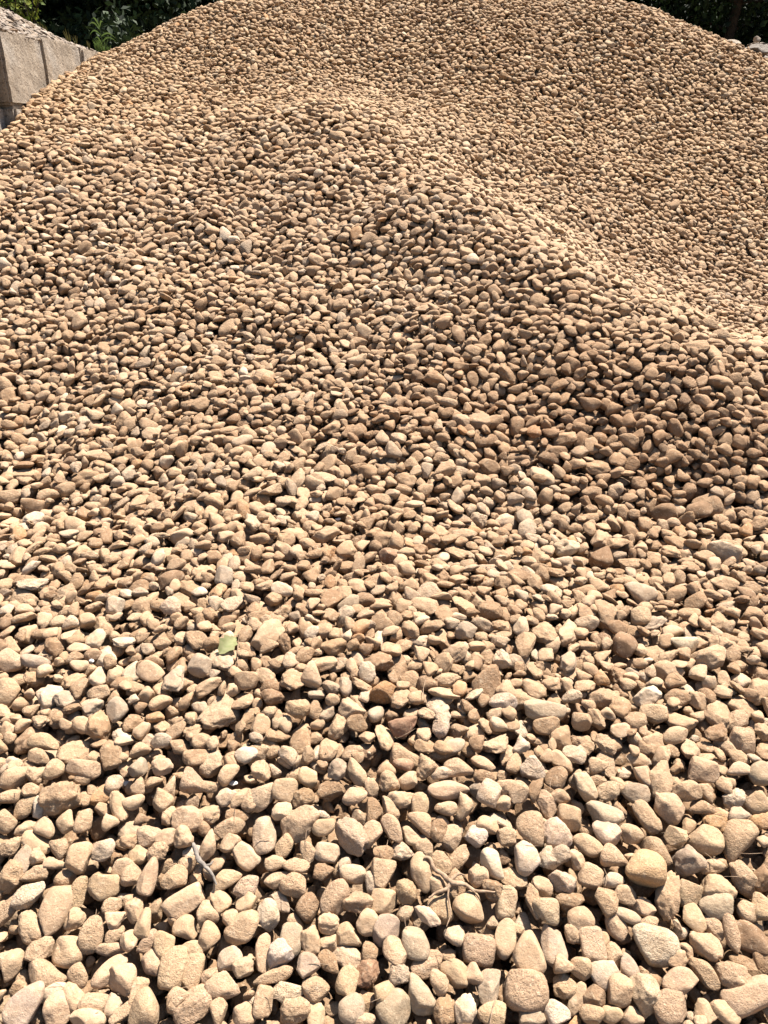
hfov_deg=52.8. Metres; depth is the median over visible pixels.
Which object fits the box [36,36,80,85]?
concrete block
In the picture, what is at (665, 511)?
pebble
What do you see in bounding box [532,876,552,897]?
pebble
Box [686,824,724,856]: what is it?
pebble
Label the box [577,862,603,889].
pebble
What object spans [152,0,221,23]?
tree
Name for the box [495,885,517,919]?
pebble
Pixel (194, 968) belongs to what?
pebble
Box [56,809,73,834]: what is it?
pebble
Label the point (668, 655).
pebble
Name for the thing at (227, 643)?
leaf
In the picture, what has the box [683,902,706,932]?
pebble
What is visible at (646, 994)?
pebble
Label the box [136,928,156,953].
pebble
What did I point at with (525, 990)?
pebble
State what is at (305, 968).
pebble
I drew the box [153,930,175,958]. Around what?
pebble
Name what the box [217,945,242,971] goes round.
pebble
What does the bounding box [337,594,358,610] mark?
pebble
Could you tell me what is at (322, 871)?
pebble
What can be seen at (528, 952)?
pebble
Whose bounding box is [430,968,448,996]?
pebble
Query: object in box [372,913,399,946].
pebble
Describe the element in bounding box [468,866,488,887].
pebble
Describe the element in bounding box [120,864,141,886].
pebble
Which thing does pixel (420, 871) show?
pebble
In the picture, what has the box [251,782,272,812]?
pebble
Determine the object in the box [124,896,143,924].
pebble
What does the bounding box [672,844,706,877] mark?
pebble
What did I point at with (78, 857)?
pebble
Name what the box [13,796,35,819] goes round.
pebble
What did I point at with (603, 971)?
pebble
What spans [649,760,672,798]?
pebble
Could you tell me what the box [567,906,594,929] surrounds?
pebble
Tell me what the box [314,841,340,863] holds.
pebble
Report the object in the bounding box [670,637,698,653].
pebble
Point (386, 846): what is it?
straw debris
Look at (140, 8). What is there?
bush
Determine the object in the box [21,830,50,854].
pebble
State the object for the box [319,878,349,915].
pebble
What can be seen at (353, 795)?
pebble
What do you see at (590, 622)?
pebble
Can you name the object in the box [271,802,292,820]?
pebble
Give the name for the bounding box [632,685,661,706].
pebble
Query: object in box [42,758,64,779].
pebble
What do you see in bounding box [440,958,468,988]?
pebble
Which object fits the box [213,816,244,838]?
pebble
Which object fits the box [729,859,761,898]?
pebble
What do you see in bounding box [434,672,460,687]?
pebble
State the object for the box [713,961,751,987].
pebble
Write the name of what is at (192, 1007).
pebble
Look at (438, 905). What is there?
pebble
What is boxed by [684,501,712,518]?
pebble
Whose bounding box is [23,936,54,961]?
pebble
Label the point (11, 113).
concrete block
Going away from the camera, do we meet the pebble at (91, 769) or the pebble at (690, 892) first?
the pebble at (690, 892)
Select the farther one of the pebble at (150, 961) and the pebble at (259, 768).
the pebble at (259, 768)
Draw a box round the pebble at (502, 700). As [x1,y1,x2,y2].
[489,692,517,708]
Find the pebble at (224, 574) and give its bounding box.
[215,565,232,586]
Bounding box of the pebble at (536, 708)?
[523,699,566,719]
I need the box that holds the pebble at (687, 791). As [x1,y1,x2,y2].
[672,780,702,801]
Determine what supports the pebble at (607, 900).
on the pebble heap
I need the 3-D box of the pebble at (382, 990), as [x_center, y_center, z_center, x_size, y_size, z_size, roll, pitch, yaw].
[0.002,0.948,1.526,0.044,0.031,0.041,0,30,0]
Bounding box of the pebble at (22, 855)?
[13,844,31,872]
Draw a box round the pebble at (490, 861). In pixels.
[480,847,503,879]
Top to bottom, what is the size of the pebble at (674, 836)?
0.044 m
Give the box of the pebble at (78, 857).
[65,841,92,874]
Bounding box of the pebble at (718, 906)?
[698,893,733,919]
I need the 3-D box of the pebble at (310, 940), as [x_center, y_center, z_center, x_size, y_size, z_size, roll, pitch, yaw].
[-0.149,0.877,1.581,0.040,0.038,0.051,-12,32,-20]
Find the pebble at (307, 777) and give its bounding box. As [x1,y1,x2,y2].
[297,766,317,788]
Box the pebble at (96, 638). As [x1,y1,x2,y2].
[85,629,105,648]
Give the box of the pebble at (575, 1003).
[567,981,586,1016]
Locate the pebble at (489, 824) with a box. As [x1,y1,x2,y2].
[476,815,498,834]
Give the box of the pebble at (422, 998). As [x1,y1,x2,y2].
[408,972,435,1015]
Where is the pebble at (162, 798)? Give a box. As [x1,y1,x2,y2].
[152,787,174,812]
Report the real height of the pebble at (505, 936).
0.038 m
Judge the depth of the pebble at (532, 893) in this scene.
1.64 m
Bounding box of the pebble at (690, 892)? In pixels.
[680,879,702,906]
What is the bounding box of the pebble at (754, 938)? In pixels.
[736,919,767,955]
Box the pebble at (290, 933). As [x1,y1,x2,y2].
[279,922,302,957]
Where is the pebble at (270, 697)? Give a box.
[260,689,284,705]
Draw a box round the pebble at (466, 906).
[452,890,483,923]
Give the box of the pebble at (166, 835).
[154,828,175,845]
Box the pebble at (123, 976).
[108,963,136,996]
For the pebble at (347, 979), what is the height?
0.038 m
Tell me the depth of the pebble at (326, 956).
1.55 m
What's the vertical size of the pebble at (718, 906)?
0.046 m
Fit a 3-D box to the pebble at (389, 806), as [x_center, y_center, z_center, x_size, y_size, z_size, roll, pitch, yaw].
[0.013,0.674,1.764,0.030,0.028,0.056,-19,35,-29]
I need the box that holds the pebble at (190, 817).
[171,805,202,832]
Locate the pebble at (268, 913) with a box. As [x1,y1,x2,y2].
[257,898,279,931]
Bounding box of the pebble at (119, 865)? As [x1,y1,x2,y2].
[111,857,134,876]
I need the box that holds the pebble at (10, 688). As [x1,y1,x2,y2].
[0,678,20,706]
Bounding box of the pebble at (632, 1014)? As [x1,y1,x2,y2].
[619,1006,644,1023]
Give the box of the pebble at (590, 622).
[574,615,598,630]
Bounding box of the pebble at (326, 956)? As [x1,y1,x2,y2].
[317,949,338,973]
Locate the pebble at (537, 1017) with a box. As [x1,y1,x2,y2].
[519,1011,545,1023]
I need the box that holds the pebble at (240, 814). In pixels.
[225,809,249,821]
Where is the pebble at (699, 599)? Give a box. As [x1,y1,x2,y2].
[683,591,707,608]
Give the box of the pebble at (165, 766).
[151,758,173,775]
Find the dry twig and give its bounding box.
[192,842,216,884]
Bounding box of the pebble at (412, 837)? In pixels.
[403,826,420,845]
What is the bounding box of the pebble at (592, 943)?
[578,926,607,961]
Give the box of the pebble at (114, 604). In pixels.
[105,596,124,614]
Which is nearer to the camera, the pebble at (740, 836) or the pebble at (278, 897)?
the pebble at (278, 897)
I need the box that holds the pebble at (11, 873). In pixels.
[0,859,23,893]
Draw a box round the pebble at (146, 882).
[136,856,157,895]
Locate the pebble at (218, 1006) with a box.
[209,997,227,1023]
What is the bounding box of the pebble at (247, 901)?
[235,891,256,912]
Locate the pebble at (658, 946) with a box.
[632,923,680,967]
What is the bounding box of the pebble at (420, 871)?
[410,851,431,893]
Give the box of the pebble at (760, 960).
[752,952,767,974]
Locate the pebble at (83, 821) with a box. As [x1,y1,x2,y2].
[73,808,92,832]
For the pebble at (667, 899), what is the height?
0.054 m
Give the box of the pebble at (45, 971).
[28,959,66,987]
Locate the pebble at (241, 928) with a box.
[224,909,258,945]
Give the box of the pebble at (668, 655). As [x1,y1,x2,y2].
[656,649,678,661]
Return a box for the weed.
[90,17,115,52]
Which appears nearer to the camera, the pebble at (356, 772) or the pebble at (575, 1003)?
the pebble at (575, 1003)
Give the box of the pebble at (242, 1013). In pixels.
[232,1001,255,1023]
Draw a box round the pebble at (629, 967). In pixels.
[620,952,639,977]
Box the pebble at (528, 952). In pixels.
[513,930,546,973]
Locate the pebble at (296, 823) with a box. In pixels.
[280,805,319,842]
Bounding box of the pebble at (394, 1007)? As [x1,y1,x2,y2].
[375,988,410,1023]
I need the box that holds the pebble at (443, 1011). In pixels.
[433,994,455,1023]
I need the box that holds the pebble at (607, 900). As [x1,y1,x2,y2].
[594,887,618,918]
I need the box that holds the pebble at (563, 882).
[548,870,576,892]
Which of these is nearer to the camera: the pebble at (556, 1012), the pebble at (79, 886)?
the pebble at (556, 1012)
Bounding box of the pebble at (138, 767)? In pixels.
[127,757,147,777]
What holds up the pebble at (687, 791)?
on the pebble heap
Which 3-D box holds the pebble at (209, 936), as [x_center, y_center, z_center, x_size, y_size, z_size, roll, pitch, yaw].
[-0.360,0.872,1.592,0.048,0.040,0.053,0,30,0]
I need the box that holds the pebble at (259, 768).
[251,760,270,781]
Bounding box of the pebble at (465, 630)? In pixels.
[455,621,476,638]
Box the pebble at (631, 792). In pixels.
[621,782,650,803]
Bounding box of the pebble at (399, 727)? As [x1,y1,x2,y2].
[388,716,417,736]
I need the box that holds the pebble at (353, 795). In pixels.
[342,787,367,805]
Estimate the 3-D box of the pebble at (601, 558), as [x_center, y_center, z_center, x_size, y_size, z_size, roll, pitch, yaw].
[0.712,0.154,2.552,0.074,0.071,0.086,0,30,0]
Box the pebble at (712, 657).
[696,644,725,669]
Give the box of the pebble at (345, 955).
[332,945,361,968]
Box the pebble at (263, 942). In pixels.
[255,933,270,973]
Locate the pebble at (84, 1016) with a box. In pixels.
[69,1008,105,1023]
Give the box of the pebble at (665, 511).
[651,503,677,520]
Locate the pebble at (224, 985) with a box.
[205,971,240,999]
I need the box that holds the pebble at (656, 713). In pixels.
[639,704,668,723]
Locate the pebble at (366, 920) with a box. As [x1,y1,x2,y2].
[356,908,377,936]
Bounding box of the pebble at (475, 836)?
[464,825,488,847]
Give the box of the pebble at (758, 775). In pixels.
[748,760,767,785]
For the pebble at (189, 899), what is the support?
on the pebble heap
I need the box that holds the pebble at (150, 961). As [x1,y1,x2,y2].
[141,948,159,975]
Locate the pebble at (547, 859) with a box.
[539,845,559,869]
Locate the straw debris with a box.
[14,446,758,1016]
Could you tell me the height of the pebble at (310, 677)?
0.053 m
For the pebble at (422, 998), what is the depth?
1.51 m
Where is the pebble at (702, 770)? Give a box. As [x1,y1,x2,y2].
[688,756,719,782]
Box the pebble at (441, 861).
[431,850,451,874]
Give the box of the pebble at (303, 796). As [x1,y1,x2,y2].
[292,787,315,808]
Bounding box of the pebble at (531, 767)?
[520,755,545,780]
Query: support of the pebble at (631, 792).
on the pebble at (648, 819)
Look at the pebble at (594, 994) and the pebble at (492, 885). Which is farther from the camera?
the pebble at (492, 885)
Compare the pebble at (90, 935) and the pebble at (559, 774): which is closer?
the pebble at (90, 935)
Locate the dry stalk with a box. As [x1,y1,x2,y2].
[490,997,495,1023]
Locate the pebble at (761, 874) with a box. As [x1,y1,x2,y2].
[753,865,767,892]
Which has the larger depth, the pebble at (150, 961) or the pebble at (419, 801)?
the pebble at (419, 801)
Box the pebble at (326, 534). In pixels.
[312,526,339,543]
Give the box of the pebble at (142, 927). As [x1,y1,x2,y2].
[133,907,150,938]
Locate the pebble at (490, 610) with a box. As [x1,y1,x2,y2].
[477,600,502,619]
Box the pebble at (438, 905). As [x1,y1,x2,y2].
[427,892,453,924]
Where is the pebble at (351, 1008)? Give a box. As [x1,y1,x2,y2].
[338,992,364,1023]
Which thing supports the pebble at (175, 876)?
on the pebble heap
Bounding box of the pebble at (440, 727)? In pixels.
[432,713,449,738]
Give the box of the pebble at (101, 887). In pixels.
[87,874,120,900]
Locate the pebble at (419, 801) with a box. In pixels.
[411,792,428,812]
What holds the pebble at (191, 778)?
on the pebble heap
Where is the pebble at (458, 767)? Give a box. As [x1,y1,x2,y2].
[443,758,473,776]
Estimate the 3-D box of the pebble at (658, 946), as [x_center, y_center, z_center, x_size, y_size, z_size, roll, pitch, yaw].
[0.560,0.892,1.592,0.093,0.060,0.069,0,30,0]
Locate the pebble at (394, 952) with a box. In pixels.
[382,935,406,965]
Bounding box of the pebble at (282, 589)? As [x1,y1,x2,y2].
[271,581,292,596]
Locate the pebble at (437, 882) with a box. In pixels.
[429,875,446,895]
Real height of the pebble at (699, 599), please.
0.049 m
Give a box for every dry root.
[423,680,439,715]
[424,856,494,926]
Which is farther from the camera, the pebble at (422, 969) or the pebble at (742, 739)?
the pebble at (742, 739)
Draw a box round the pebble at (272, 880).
[264,871,290,889]
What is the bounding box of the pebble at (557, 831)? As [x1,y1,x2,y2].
[544,817,572,847]
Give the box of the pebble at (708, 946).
[689,931,723,961]
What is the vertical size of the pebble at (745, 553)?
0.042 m
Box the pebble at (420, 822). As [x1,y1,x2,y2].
[407,812,430,837]
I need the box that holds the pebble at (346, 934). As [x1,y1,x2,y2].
[335,921,361,947]
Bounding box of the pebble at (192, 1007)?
[173,983,211,1023]
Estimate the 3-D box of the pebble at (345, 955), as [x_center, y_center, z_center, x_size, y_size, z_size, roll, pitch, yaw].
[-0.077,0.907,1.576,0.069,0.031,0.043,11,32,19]
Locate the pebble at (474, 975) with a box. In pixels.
[466,961,483,984]
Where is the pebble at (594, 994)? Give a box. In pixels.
[583,984,605,1006]
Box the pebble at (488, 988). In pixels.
[477,968,500,1004]
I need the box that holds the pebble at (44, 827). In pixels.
[33,816,54,838]
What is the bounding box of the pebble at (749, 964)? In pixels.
[729,954,758,970]
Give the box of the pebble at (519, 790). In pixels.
[508,780,529,803]
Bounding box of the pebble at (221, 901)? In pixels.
[210,890,231,913]
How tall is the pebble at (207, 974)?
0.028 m
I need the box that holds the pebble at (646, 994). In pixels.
[629,972,659,1018]
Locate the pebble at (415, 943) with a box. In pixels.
[401,926,429,960]
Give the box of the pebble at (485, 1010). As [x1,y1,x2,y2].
[477,1000,505,1023]
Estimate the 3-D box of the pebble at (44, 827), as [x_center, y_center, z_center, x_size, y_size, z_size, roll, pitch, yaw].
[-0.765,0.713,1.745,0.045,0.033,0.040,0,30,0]
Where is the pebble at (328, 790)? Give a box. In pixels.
[317,780,345,801]
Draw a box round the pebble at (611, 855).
[600,843,627,866]
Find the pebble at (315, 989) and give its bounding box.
[302,975,329,1002]
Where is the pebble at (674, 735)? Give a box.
[663,726,687,744]
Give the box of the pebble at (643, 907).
[628,897,656,917]
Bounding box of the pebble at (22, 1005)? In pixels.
[1,981,44,1023]
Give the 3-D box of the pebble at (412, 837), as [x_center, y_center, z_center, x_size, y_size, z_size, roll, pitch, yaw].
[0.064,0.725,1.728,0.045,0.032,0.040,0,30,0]
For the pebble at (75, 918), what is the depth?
1.62 m
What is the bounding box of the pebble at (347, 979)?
[335,965,359,996]
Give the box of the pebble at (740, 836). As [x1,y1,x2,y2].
[722,819,758,862]
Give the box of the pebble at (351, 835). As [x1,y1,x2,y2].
[335,816,367,856]
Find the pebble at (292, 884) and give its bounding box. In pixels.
[278,872,305,897]
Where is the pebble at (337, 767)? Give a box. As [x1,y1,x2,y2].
[327,758,346,780]
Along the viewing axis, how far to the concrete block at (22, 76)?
5.09 m
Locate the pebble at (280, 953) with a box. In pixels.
[267,938,293,968]
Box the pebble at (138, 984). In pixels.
[128,977,149,1004]
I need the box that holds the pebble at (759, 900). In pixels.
[751,892,767,920]
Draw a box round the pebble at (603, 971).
[591,960,619,992]
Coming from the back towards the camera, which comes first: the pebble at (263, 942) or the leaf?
the leaf
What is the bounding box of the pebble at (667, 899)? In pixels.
[654,870,681,921]
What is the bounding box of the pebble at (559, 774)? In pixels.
[544,766,567,788]
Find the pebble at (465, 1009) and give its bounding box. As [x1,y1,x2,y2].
[454,993,476,1023]
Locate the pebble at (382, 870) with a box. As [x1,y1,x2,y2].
[371,857,396,887]
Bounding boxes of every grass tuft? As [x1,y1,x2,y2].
[64,29,70,41]
[93,41,99,51]
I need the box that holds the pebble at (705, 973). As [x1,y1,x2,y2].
[688,957,720,990]
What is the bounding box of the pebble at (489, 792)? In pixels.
[476,778,501,807]
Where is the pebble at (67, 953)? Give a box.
[52,935,82,968]
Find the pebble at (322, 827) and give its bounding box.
[312,818,334,836]
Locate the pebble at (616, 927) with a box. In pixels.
[605,914,627,941]
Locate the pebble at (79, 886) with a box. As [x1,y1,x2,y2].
[71,876,87,907]
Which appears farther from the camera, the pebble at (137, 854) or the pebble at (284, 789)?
the pebble at (284, 789)
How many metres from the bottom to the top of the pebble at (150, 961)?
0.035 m
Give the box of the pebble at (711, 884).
[700,874,737,898]
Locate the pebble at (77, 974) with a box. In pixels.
[67,962,87,988]
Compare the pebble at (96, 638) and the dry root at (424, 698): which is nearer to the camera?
the dry root at (424, 698)
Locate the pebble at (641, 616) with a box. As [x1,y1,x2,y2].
[630,606,651,626]
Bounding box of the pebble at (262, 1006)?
[252,984,273,1018]
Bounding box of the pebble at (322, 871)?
[313,863,333,880]
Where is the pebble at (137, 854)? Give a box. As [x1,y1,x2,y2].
[128,844,147,864]
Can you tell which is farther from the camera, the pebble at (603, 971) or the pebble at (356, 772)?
the pebble at (356, 772)
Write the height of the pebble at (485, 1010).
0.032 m
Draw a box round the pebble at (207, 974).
[200,967,218,983]
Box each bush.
[4,0,145,25]
[44,0,216,29]
[628,0,767,44]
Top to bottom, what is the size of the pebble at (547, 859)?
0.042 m
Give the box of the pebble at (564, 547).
[553,539,579,556]
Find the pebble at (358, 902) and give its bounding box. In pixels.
[342,891,373,913]
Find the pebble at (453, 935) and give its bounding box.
[444,925,464,946]
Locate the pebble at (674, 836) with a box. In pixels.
[663,825,687,847]
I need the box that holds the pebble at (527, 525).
[518,518,536,539]
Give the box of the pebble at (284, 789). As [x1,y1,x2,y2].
[271,778,297,803]
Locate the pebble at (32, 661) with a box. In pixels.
[20,654,50,668]
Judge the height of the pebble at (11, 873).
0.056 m
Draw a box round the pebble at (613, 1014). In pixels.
[602,1005,623,1023]
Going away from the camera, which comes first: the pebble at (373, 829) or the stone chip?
the pebble at (373, 829)
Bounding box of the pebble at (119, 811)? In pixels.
[109,790,128,820]
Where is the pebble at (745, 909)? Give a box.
[736,900,758,922]
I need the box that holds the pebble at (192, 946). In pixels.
[183,940,203,953]
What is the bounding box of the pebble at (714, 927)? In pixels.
[704,915,724,941]
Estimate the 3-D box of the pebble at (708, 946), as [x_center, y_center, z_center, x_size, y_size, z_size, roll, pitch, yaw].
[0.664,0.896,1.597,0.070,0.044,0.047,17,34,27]
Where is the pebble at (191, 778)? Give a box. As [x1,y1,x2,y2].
[179,766,202,793]
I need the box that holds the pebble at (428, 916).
[414,905,440,926]
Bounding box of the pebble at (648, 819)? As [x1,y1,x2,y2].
[631,799,662,834]
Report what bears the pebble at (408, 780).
on the pebble heap
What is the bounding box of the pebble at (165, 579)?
[158,570,184,590]
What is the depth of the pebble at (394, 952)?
1.56 m
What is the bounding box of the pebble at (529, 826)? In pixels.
[516,810,543,846]
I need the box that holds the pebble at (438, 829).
[430,819,446,842]
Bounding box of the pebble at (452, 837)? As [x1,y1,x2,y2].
[441,824,461,853]
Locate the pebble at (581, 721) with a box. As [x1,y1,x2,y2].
[571,712,591,730]
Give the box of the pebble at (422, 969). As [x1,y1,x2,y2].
[410,949,442,979]
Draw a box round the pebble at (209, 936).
[198,920,220,950]
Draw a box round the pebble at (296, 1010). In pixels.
[280,996,310,1023]
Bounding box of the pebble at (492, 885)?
[482,879,502,902]
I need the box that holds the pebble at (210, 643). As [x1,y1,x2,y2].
[203,636,218,651]
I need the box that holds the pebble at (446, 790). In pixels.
[427,780,469,799]
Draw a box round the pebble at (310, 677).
[301,660,321,688]
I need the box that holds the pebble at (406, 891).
[396,878,417,904]
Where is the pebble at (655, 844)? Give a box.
[641,836,672,865]
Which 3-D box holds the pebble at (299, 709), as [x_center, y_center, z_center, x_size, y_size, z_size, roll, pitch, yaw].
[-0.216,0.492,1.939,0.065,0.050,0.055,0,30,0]
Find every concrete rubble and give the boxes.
[728,39,740,42]
[746,44,767,56]
[753,36,760,42]
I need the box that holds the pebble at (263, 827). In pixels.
[252,816,275,854]
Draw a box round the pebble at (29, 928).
[18,910,42,944]
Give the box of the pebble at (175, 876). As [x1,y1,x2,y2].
[161,864,187,889]
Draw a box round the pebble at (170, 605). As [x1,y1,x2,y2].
[159,596,180,614]
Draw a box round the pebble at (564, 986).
[553,973,576,999]
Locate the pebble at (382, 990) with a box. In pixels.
[374,980,395,1001]
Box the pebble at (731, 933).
[722,913,740,953]
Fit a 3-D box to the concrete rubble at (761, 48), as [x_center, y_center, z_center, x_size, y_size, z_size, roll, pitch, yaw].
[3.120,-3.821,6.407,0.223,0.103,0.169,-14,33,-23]
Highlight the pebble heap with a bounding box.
[0,0,767,1023]
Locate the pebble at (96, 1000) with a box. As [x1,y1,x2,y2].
[77,992,108,1012]
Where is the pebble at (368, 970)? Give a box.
[357,958,379,987]
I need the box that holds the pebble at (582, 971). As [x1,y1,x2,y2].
[570,956,591,980]
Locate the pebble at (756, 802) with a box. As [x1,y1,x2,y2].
[743,790,767,814]
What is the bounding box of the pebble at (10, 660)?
[0,648,23,671]
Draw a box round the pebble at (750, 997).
[720,974,767,1018]
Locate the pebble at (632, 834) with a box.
[619,823,643,843]
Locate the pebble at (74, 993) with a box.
[62,982,84,1011]
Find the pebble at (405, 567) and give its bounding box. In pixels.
[397,561,415,574]
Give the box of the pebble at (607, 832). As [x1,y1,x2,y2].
[592,820,621,844]
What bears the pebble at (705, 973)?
on the pebble heap
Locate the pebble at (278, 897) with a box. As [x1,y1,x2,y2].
[269,890,289,912]
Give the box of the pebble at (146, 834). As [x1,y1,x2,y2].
[137,825,160,847]
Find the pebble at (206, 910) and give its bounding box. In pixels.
[196,900,220,927]
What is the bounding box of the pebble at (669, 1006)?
[653,988,686,1023]
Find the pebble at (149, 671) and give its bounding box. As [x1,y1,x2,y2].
[135,660,164,682]
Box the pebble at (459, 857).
[449,844,468,870]
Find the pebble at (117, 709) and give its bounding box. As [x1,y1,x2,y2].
[106,696,128,722]
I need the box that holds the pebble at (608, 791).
[597,781,619,801]
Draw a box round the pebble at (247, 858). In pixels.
[232,841,260,871]
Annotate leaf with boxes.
[218,634,239,663]
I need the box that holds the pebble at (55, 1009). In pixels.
[42,990,71,1023]
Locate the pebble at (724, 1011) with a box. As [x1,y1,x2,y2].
[710,999,740,1023]
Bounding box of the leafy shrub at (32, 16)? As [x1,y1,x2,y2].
[0,0,44,25]
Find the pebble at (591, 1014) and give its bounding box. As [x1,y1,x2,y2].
[579,1004,604,1023]
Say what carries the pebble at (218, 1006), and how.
on the pebble heap
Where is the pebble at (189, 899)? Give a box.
[160,881,205,919]
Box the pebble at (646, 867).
[625,849,666,887]
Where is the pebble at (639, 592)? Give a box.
[624,581,657,603]
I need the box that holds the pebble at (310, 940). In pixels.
[300,925,320,954]
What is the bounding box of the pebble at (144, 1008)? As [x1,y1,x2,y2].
[128,986,158,1023]
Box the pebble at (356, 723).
[346,714,367,731]
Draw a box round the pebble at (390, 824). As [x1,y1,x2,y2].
[380,813,402,842]
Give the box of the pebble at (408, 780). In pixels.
[398,771,417,789]
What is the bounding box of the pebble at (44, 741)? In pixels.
[26,732,58,749]
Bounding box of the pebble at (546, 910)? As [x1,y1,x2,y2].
[532,898,558,925]
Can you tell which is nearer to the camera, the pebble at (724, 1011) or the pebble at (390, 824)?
the pebble at (724, 1011)
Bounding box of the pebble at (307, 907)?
[295,892,319,923]
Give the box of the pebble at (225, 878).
[213,869,241,890]
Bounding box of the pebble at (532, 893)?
[525,883,539,919]
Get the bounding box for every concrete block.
[0,30,46,106]
[0,106,25,128]
[0,109,5,132]
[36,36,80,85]
[77,47,97,63]
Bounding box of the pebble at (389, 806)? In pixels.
[382,796,399,818]
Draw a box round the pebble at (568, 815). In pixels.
[557,803,580,831]
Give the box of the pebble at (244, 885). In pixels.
[233,875,258,896]
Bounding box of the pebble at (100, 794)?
[89,784,109,805]
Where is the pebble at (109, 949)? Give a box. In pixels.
[95,942,124,956]
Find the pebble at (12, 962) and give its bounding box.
[1,948,24,982]
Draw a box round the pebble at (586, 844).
[573,833,602,857]
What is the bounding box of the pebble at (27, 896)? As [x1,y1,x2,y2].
[9,881,45,910]
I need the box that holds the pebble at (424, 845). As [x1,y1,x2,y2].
[412,835,432,856]
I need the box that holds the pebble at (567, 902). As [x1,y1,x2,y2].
[555,892,584,913]
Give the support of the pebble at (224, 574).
on the pebble heap
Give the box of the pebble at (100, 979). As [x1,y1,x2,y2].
[90,954,127,988]
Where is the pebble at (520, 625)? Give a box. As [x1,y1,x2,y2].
[513,616,528,634]
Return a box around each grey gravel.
[0,7,94,51]
[747,42,767,57]
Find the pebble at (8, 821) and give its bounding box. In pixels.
[0,809,17,834]
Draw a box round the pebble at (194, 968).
[181,952,205,990]
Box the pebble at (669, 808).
[654,792,685,825]
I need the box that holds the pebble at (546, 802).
[536,789,556,818]
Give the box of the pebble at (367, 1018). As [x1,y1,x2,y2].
[355,1012,375,1023]
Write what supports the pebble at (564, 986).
on the pebble heap
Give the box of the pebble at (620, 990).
[607,972,633,1008]
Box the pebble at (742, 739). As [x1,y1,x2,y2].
[729,726,755,753]
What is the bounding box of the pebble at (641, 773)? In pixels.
[633,766,650,787]
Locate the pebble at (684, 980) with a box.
[662,966,698,994]
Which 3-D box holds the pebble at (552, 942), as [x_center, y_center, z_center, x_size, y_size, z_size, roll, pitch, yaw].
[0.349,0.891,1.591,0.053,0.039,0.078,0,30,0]
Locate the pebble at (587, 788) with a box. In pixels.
[573,772,597,801]
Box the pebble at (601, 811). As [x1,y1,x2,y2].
[586,800,624,823]
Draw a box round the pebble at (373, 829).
[363,820,382,848]
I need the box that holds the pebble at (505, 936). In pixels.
[494,918,515,959]
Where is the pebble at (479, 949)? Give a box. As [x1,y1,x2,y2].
[462,933,495,968]
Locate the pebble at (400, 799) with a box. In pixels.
[387,791,413,808]
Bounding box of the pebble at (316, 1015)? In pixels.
[307,1002,324,1023]
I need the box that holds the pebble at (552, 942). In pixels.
[540,923,567,967]
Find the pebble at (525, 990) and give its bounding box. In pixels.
[503,968,548,1011]
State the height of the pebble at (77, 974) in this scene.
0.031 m
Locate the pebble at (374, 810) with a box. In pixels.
[366,797,382,821]
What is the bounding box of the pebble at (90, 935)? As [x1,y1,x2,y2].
[77,915,103,954]
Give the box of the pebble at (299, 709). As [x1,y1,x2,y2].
[285,699,310,718]
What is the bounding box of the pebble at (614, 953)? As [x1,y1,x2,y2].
[606,941,622,966]
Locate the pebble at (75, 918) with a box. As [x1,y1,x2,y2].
[63,907,85,930]
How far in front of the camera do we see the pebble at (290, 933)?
1.58 m
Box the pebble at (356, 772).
[347,757,366,786]
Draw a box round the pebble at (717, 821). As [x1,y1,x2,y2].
[702,811,727,832]
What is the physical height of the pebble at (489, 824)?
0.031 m
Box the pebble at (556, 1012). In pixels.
[543,999,570,1023]
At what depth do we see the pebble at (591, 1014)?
1.49 m
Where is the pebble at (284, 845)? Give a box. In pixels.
[275,833,293,858]
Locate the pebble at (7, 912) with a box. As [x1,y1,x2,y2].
[0,896,15,926]
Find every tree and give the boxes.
[0,0,95,41]
[48,0,207,52]
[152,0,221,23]
[623,0,746,30]
[648,0,767,46]
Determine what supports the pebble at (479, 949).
on the pebble heap
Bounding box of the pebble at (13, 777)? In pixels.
[0,766,27,789]
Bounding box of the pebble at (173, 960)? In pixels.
[157,945,187,990]
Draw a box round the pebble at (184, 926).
[172,914,197,939]
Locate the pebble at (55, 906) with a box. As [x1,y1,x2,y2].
[38,885,72,935]
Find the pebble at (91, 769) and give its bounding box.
[65,759,101,779]
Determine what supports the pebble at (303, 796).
on the pebble heap
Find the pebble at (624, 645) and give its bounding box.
[612,631,637,657]
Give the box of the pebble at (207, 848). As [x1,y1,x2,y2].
[199,829,215,860]
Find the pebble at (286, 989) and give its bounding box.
[273,981,302,1003]
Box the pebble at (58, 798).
[37,781,80,815]
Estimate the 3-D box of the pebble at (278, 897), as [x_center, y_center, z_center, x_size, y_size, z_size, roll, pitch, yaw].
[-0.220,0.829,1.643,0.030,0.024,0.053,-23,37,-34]
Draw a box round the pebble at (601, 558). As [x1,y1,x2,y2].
[588,546,612,571]
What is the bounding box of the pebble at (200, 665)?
[187,653,215,677]
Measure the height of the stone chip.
0.008 m
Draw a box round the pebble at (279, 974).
[253,965,292,984]
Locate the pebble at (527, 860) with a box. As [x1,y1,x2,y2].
[514,840,540,876]
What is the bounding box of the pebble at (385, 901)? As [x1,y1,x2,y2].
[371,888,397,914]
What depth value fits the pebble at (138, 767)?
1.84 m
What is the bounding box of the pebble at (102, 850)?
[91,838,114,861]
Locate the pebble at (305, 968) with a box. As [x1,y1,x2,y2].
[296,951,320,978]
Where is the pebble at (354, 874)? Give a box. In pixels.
[339,864,365,884]

